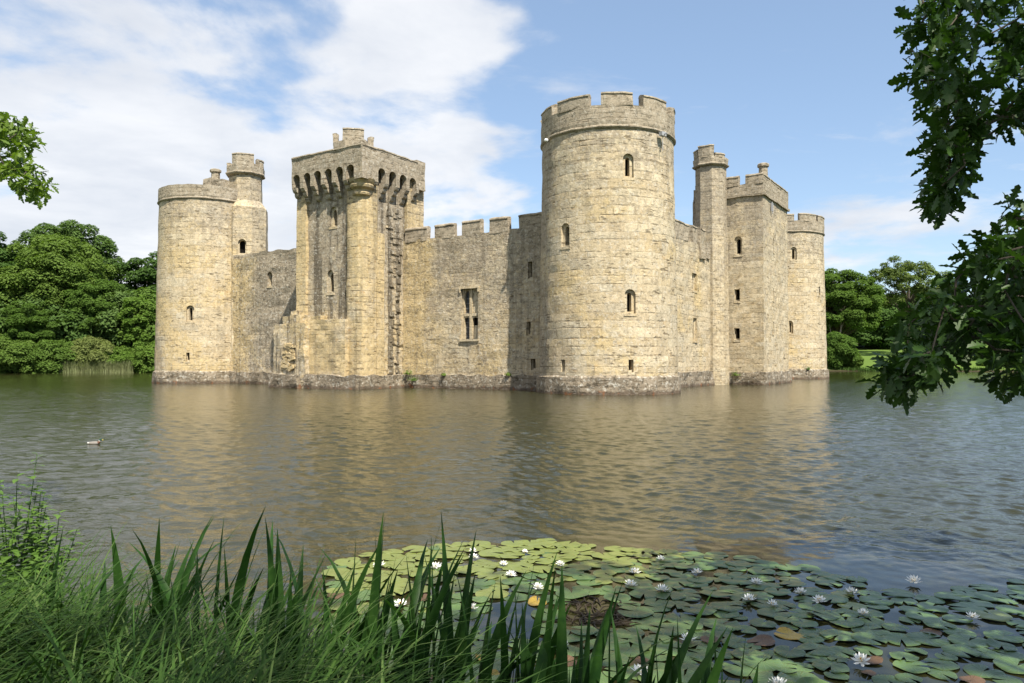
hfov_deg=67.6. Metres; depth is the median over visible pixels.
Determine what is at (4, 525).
leafy weed
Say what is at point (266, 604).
iris clump
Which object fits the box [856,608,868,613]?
water lily
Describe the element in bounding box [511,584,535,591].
lily pad
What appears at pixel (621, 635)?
lily pad
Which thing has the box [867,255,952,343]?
loose tree
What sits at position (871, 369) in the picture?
bank herbage
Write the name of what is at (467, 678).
lily pad
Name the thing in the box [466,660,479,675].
lily pad
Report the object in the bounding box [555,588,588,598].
lily pad
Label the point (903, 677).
lily pad
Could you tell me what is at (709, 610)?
lily pad
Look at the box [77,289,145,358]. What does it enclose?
waterside bush
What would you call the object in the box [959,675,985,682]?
lily pad
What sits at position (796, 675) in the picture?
lily pad
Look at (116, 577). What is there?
iris clump
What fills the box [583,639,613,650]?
lily pad
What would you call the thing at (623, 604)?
lily pad
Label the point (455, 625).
lily pad
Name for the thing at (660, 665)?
lily pad
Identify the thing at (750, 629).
lily pad
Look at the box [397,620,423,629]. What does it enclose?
lily pad
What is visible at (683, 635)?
water lily
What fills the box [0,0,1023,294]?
sky
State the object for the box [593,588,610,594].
lily pad
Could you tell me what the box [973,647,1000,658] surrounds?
lily pad
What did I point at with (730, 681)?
lily pad
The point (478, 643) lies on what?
lily pad
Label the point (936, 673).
lily pad
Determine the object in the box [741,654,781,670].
lily pad
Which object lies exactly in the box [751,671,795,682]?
lily pad
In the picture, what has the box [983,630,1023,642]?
lily pad
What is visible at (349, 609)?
iris clump
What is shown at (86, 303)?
broadleaf tree
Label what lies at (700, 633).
lily pad
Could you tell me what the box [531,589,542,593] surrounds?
lily pad
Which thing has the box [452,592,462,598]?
lily pad
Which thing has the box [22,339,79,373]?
waterside bush
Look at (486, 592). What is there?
lily pad
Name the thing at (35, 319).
broadleaf tree
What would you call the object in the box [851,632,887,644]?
lily pad
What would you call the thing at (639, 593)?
lily pad
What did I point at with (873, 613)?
lily pad
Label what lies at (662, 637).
lily pad
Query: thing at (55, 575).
iris clump
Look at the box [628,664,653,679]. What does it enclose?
lily pad
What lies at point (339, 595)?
lily pad
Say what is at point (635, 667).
water lily
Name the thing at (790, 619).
lily pad
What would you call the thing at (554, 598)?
lily pad
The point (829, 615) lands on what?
lily pad
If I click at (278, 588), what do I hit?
iris clump
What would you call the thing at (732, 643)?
lily pad
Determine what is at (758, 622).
lily pad
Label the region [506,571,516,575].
water lily
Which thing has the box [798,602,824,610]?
lily pad
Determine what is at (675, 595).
lily pad
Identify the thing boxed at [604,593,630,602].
lily pad
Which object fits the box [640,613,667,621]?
lily pad
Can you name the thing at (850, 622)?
lily pad
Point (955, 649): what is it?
lily pad
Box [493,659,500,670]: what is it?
lily pad
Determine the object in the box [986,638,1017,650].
lily pad
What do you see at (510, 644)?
lily pad
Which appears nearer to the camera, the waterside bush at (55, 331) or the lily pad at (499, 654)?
the lily pad at (499, 654)
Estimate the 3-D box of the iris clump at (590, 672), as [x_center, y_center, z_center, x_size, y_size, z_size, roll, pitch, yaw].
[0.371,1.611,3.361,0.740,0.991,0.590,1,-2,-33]
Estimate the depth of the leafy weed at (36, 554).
5.50 m
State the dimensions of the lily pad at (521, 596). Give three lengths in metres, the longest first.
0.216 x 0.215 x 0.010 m
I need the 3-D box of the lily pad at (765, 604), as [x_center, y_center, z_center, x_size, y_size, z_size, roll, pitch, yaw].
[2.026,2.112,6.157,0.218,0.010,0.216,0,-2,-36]
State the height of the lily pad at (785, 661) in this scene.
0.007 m
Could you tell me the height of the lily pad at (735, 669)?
0.012 m
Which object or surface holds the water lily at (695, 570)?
on the water
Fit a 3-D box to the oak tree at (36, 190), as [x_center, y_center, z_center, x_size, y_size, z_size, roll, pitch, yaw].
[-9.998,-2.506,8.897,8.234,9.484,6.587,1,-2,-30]
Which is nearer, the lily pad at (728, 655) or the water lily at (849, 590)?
the lily pad at (728, 655)
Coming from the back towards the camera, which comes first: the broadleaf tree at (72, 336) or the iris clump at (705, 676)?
the broadleaf tree at (72, 336)
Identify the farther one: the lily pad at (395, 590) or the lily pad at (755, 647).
the lily pad at (395, 590)
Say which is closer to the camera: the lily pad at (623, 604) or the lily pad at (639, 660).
the lily pad at (639, 660)
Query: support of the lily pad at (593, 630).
on the water
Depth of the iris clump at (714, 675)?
3.03 m
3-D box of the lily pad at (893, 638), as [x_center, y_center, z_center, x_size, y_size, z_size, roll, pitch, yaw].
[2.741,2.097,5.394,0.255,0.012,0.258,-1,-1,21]
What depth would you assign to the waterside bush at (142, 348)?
125.72 m
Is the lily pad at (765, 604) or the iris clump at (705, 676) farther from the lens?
the lily pad at (765, 604)
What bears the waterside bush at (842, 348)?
on the ground at (866, 354)
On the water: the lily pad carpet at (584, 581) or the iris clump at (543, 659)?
the lily pad carpet at (584, 581)
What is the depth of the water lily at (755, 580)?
6.70 m
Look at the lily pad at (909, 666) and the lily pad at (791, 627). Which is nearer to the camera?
the lily pad at (909, 666)
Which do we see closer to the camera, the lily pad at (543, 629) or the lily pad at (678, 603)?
the lily pad at (543, 629)
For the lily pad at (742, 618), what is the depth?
5.85 m
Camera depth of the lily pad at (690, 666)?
4.89 m
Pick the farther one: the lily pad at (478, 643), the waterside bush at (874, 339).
the waterside bush at (874, 339)
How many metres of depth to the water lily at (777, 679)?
4.59 m
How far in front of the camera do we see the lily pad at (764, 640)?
5.36 m
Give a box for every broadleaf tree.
[0,231,31,295]
[0,233,119,315]
[0,300,64,341]
[3,219,124,293]
[54,272,124,335]
[113,251,156,293]
[825,268,886,355]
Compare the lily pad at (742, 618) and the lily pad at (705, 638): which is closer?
the lily pad at (705, 638)
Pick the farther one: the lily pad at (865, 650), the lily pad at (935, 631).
the lily pad at (935, 631)
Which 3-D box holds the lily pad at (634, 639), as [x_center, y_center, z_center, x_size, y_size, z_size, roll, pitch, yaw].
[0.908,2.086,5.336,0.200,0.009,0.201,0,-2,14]
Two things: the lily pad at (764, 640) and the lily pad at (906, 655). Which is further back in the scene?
the lily pad at (764, 640)
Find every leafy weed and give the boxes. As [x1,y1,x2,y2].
[0,455,46,592]
[0,488,31,596]
[0,523,56,619]
[0,547,71,620]
[1,489,56,575]
[16,510,84,605]
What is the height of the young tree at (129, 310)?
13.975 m
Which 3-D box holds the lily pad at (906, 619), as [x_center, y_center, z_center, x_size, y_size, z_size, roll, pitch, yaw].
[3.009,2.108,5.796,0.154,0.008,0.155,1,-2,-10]
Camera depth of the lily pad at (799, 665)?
4.90 m
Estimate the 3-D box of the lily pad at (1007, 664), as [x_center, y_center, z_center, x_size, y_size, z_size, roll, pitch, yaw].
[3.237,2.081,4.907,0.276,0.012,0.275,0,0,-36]
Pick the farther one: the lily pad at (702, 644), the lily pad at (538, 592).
the lily pad at (538, 592)
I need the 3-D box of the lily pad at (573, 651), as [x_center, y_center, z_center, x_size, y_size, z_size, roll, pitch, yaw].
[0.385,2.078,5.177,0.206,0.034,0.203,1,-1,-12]
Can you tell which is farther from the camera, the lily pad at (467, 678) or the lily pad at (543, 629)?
the lily pad at (543, 629)
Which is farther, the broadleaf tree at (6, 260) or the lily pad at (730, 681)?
the broadleaf tree at (6, 260)
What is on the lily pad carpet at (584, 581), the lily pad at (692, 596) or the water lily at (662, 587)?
the water lily at (662, 587)
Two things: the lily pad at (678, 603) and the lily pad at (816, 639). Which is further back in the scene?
the lily pad at (678, 603)
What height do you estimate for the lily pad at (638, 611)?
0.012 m
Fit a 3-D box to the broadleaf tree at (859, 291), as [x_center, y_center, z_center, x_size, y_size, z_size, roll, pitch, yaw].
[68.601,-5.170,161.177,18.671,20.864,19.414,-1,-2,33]
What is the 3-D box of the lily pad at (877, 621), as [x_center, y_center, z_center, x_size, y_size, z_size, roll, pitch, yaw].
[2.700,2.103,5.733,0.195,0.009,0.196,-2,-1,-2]
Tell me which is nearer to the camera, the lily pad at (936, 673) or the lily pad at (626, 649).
the lily pad at (936, 673)
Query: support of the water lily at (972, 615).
on the water
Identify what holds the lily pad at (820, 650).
on the water
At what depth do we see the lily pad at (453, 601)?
6.24 m
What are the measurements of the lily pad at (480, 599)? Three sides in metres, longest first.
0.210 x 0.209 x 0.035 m
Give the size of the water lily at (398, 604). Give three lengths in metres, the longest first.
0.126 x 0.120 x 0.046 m
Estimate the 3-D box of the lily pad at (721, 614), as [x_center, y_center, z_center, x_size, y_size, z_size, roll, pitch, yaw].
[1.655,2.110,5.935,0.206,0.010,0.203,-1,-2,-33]
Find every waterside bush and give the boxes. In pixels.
[0,291,69,352]
[0,336,51,373]
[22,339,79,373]
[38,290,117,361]
[66,335,115,372]
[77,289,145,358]
[102,345,144,372]
[120,286,155,360]
[123,339,154,372]
[826,331,859,368]
[841,353,864,367]
[845,294,920,348]
[879,294,928,339]
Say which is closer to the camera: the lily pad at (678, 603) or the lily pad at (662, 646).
the lily pad at (662, 646)
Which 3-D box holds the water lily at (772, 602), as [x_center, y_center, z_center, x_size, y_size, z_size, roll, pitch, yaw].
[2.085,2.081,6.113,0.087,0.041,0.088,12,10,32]
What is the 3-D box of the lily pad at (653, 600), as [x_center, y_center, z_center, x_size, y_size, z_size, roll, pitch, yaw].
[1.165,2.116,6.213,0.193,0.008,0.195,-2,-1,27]
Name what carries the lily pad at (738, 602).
on the water
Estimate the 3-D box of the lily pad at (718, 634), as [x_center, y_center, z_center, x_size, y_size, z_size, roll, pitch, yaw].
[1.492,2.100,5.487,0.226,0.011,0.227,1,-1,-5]
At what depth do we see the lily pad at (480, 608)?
6.09 m
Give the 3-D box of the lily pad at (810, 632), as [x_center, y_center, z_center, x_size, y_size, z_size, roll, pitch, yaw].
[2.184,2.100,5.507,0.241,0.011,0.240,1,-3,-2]
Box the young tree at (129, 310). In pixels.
[114,295,155,344]
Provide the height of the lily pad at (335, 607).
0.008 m
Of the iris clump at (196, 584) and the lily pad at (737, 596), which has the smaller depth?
the iris clump at (196, 584)
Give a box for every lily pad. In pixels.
[328,603,346,609]
[329,593,350,598]
[333,598,360,603]
[357,605,368,613]
[358,590,381,600]
[380,587,405,594]
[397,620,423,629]
[400,585,427,592]
[429,641,438,654]
[442,673,475,682]
[451,598,460,603]
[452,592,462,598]
[452,605,460,614]
[453,611,478,618]
[453,622,457,629]
[460,601,492,613]
[463,585,492,592]
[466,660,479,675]
[471,646,481,659]
[472,596,489,602]
[473,634,500,647]
[475,588,508,597]
[492,674,511,682]
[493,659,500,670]
[495,651,519,661]
[503,592,527,601]
[508,638,528,647]
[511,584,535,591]
[528,596,546,605]
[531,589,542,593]
[531,608,557,620]
[539,595,570,603]
[540,623,556,634]
[552,629,585,641]
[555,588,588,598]
[567,645,583,655]
[568,655,576,665]
[568,666,575,682]
[571,626,597,634]
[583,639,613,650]
[585,588,599,594]
[590,650,629,666]
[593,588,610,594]
[600,672,612,682]
[603,666,633,678]
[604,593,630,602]
[607,632,632,643]
[613,640,650,656]
[616,627,644,635]
[618,601,640,605]
[618,606,653,617]
[628,635,653,645]
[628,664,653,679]
[629,589,656,598]
[629,620,657,628]
[635,656,648,661]
[637,669,677,682]
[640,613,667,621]
[643,603,670,611]
[644,598,666,604]
[644,650,666,660]
[646,662,664,669]
[648,634,670,642]
[648,640,687,655]
[649,622,687,635]
[655,591,685,599]
[661,600,689,608]
[665,612,695,623]
[677,669,693,682]
[679,620,702,628]
[680,592,700,600]
[681,663,697,673]
[682,604,716,614]
[683,654,702,663]
[685,629,704,638]
[686,649,713,658]
[689,641,707,648]
[700,635,721,642]
[703,618,740,631]
[705,629,736,639]
[709,601,742,611]
[713,610,738,617]
[716,647,733,658]
[718,680,742,682]
[722,637,748,648]
[723,660,760,675]
[729,593,757,601]
[731,600,745,604]
[731,648,764,658]
[733,614,747,619]
[734,625,756,633]
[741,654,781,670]
[743,643,760,649]
[746,634,774,645]
[749,618,776,627]
[750,600,777,607]
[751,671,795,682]
[757,608,790,617]
[761,650,787,660]
[774,616,799,621]
[774,627,805,639]
[774,645,805,657]
[775,600,796,608]
[776,663,797,672]
[778,671,817,680]
[780,624,798,629]
[781,659,796,663]
[788,608,815,617]
[791,618,817,626]
[791,662,814,671]
[796,677,828,682]
[797,642,834,655]
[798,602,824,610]
[798,628,833,639]
[799,634,823,642]
[805,653,835,662]
[807,610,840,619]
[812,660,849,672]
[819,629,855,640]
[824,670,848,679]
[826,646,855,657]
[827,655,847,661]
[828,616,863,627]
[832,608,858,616]
[845,681,872,682]
[851,624,889,635]
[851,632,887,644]
[852,608,884,617]
[853,646,882,654]
[859,618,884,626]
[861,670,875,675]
[866,656,882,663]
[872,674,905,682]
[881,632,920,645]
[882,623,908,630]
[889,651,918,661]
[892,660,929,672]
[895,673,922,682]
[899,616,920,622]
[904,648,927,654]
[906,631,950,646]
[920,628,941,634]
[923,619,956,628]
[924,658,959,670]
[926,668,957,679]
[934,652,957,660]
[941,644,980,657]
[943,628,976,637]
[947,633,990,647]
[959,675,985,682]
[963,663,1004,678]
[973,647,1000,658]
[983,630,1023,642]
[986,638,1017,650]
[990,649,1023,660]
[990,675,1022,682]
[993,656,1023,673]
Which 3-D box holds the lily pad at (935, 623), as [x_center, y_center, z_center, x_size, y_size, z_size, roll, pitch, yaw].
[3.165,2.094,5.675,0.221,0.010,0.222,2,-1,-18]
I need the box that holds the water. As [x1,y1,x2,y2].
[0,371,1023,682]
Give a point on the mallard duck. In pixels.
(96, 442)
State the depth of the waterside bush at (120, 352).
125.22 m
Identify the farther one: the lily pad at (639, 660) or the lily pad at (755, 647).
the lily pad at (755, 647)
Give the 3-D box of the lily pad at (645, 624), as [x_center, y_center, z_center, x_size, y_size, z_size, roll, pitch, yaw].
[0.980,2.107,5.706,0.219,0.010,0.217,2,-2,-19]
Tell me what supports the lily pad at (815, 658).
on the water
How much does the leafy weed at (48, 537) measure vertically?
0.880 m
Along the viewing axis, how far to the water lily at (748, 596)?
6.22 m
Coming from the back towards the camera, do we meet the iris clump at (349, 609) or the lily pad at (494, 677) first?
the lily pad at (494, 677)
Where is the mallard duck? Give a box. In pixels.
[86,439,102,443]
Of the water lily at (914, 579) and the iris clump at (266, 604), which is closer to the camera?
the iris clump at (266, 604)
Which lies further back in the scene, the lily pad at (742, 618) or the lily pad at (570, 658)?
the lily pad at (742, 618)
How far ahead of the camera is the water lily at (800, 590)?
6.41 m
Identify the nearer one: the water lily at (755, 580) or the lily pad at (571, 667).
the lily pad at (571, 667)
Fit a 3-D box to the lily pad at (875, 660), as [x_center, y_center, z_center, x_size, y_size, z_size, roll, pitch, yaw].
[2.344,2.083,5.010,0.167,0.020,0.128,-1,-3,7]
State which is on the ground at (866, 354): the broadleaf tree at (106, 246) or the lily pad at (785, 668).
the broadleaf tree at (106, 246)
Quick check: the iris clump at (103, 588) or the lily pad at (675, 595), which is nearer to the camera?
the iris clump at (103, 588)
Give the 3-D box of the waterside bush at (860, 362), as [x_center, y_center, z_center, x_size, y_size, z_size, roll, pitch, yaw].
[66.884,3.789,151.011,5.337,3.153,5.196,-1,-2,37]
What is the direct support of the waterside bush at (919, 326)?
on the ground at (866, 354)
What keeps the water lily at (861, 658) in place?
on the water
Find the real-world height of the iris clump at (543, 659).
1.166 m
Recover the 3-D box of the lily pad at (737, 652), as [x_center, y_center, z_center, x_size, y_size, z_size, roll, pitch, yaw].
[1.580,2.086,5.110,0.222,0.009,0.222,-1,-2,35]
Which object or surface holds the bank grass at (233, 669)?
on the ground at (866, 354)
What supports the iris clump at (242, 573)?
on the ground at (866, 354)
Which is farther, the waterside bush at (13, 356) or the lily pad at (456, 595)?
the waterside bush at (13, 356)
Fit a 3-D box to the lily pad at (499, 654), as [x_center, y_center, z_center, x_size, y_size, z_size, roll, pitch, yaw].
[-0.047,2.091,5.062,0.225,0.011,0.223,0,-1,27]
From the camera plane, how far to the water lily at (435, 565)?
7.18 m
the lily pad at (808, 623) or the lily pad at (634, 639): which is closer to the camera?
the lily pad at (634, 639)
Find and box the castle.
[152,91,828,394]
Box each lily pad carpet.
[321,538,1012,621]
[325,545,1023,633]
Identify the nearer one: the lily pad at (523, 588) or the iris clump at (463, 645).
the iris clump at (463, 645)
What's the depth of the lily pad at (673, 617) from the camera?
5.83 m
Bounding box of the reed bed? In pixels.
[58,359,134,372]
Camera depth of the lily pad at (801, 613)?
5.92 m
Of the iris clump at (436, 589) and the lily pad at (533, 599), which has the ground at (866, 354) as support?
the iris clump at (436, 589)
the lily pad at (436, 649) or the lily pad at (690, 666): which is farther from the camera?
the lily pad at (436, 649)
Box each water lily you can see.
[394,599,406,606]
[432,562,440,568]
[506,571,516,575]
[533,583,543,588]
[625,579,635,585]
[630,567,640,572]
[631,664,647,674]
[655,584,669,591]
[680,633,697,640]
[691,568,702,572]
[742,593,755,599]
[750,578,761,583]
[767,598,777,604]
[768,676,786,682]
[793,587,806,592]
[812,594,825,602]
[844,587,859,593]
[850,652,870,666]
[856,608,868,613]
[905,575,921,582]
[966,611,981,618]
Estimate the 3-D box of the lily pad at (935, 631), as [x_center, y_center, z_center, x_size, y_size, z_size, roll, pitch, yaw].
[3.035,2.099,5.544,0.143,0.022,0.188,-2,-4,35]
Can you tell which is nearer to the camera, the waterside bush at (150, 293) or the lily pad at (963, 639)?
the lily pad at (963, 639)
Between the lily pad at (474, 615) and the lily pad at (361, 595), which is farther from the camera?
the lily pad at (361, 595)
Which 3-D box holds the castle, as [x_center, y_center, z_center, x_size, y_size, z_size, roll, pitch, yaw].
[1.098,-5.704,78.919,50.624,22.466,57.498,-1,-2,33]
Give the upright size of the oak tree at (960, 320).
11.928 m
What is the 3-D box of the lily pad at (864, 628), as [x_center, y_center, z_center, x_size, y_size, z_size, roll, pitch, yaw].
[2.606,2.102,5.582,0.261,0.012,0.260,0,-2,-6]
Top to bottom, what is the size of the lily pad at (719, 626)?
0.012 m
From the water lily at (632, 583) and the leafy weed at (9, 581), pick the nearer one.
the leafy weed at (9, 581)
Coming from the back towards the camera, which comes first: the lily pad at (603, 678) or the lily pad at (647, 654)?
the lily pad at (647, 654)
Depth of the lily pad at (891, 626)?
5.61 m
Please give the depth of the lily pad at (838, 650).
5.15 m
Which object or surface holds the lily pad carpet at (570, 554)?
on the water
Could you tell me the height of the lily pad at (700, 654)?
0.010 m
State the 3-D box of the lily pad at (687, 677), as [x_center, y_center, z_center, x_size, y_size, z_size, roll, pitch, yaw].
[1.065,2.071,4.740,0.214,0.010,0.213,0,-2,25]
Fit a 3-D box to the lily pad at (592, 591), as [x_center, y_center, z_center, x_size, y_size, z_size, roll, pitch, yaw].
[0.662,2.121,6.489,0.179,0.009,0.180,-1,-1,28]
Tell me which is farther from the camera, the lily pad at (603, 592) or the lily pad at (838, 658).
the lily pad at (603, 592)
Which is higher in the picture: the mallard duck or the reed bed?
the reed bed
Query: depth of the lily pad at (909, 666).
4.90 m
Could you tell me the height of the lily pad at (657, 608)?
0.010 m
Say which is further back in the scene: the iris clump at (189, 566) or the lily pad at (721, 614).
the lily pad at (721, 614)
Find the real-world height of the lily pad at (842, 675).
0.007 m
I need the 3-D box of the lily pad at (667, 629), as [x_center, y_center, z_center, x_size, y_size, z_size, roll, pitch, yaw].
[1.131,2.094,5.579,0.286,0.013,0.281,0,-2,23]
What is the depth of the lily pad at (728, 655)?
5.13 m
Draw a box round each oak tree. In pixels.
[0,111,58,209]
[855,0,1023,415]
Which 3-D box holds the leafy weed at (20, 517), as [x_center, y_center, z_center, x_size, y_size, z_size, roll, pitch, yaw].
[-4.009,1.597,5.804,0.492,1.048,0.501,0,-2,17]
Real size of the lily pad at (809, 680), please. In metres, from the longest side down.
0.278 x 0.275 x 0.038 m
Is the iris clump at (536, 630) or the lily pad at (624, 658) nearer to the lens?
the iris clump at (536, 630)
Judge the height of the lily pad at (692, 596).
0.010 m
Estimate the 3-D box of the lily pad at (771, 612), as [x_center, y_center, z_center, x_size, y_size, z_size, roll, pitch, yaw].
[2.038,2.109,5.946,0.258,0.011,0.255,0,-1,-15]
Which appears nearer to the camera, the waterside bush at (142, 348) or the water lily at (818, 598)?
the water lily at (818, 598)
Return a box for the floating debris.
[553,595,643,631]
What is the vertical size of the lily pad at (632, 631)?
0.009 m
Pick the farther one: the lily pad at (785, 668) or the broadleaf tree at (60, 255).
the broadleaf tree at (60, 255)
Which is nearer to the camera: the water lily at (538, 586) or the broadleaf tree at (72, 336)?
the water lily at (538, 586)
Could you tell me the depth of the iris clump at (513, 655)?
3.40 m
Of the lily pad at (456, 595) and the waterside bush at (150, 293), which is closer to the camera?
the lily pad at (456, 595)
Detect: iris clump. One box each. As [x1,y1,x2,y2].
[21,526,122,645]
[27,558,162,665]
[111,518,230,658]
[129,506,293,654]
[132,515,214,661]
[163,552,238,676]
[214,518,350,675]
[223,553,326,676]
[255,548,376,682]
[274,531,403,682]
[321,537,463,678]
[354,512,463,682]
[362,539,467,682]
[369,513,555,682]
[424,556,538,682]
[500,553,570,682]
[507,582,673,682]
[520,566,684,682]
[525,586,726,682]
[617,626,728,682]
[654,620,766,682]
[701,617,758,682]
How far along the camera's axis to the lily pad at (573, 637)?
5.44 m
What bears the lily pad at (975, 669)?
on the water
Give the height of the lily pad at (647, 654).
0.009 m
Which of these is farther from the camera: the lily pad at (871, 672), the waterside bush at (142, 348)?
the waterside bush at (142, 348)
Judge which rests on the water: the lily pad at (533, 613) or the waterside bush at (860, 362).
the lily pad at (533, 613)
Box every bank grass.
[0,517,614,682]
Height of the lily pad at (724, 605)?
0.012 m
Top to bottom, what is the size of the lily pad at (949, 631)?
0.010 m
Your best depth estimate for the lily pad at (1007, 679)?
4.70 m
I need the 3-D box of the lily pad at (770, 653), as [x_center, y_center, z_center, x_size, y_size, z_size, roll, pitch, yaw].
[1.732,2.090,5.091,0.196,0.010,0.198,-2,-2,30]
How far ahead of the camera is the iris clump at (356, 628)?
3.73 m
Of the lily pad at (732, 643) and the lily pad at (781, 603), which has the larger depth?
the lily pad at (781, 603)
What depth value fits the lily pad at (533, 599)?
6.24 m
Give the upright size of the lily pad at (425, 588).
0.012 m
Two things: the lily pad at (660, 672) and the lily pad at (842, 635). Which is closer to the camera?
the lily pad at (660, 672)
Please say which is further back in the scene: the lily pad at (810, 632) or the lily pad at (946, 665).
the lily pad at (810, 632)
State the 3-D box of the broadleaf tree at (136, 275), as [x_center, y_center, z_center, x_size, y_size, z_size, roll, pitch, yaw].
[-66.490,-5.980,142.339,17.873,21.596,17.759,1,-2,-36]
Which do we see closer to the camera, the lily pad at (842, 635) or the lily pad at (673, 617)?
the lily pad at (842, 635)
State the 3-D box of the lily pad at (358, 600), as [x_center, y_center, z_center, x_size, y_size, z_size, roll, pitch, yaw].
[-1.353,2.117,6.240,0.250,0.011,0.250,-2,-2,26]
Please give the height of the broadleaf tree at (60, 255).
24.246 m
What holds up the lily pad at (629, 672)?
on the water
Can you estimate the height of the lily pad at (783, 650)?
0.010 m
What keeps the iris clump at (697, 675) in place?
on the ground at (866, 354)
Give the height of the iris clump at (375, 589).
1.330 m
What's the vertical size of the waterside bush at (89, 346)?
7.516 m
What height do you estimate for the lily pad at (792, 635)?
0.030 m
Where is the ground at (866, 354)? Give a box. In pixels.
[10,344,1015,681]
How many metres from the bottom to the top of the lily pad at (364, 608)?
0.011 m
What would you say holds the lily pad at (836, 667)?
on the water
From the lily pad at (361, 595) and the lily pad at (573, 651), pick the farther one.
the lily pad at (361, 595)
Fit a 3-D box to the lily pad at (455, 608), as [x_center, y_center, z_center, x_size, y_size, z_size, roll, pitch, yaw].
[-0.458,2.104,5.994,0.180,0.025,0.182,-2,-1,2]
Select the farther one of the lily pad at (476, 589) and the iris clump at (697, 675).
the lily pad at (476, 589)
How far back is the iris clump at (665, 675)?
3.29 m
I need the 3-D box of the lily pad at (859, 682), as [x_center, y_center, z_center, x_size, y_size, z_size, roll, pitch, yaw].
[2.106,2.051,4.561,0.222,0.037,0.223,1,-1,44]
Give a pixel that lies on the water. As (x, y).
(836, 473)
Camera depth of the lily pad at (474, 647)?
5.17 m
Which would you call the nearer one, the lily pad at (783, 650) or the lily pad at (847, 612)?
the lily pad at (783, 650)
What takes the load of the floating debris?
on the water
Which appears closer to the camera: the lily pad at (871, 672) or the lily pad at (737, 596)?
the lily pad at (871, 672)
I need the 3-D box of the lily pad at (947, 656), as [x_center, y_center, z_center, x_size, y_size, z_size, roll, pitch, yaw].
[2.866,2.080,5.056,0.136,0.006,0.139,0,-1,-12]
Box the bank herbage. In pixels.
[827,366,1013,370]
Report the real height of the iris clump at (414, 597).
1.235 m
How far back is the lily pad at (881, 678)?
4.72 m
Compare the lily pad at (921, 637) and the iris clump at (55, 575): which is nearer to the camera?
the iris clump at (55, 575)
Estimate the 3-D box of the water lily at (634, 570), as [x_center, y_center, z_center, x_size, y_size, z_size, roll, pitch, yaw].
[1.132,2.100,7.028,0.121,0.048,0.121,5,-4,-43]
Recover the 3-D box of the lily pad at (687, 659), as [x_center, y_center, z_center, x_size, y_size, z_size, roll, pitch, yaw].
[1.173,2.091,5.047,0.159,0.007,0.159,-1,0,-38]
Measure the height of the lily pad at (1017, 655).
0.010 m
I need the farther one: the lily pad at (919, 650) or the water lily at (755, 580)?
the water lily at (755, 580)
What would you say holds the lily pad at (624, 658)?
on the water
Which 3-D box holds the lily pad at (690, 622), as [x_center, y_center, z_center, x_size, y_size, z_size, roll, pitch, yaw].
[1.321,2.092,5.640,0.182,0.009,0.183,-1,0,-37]

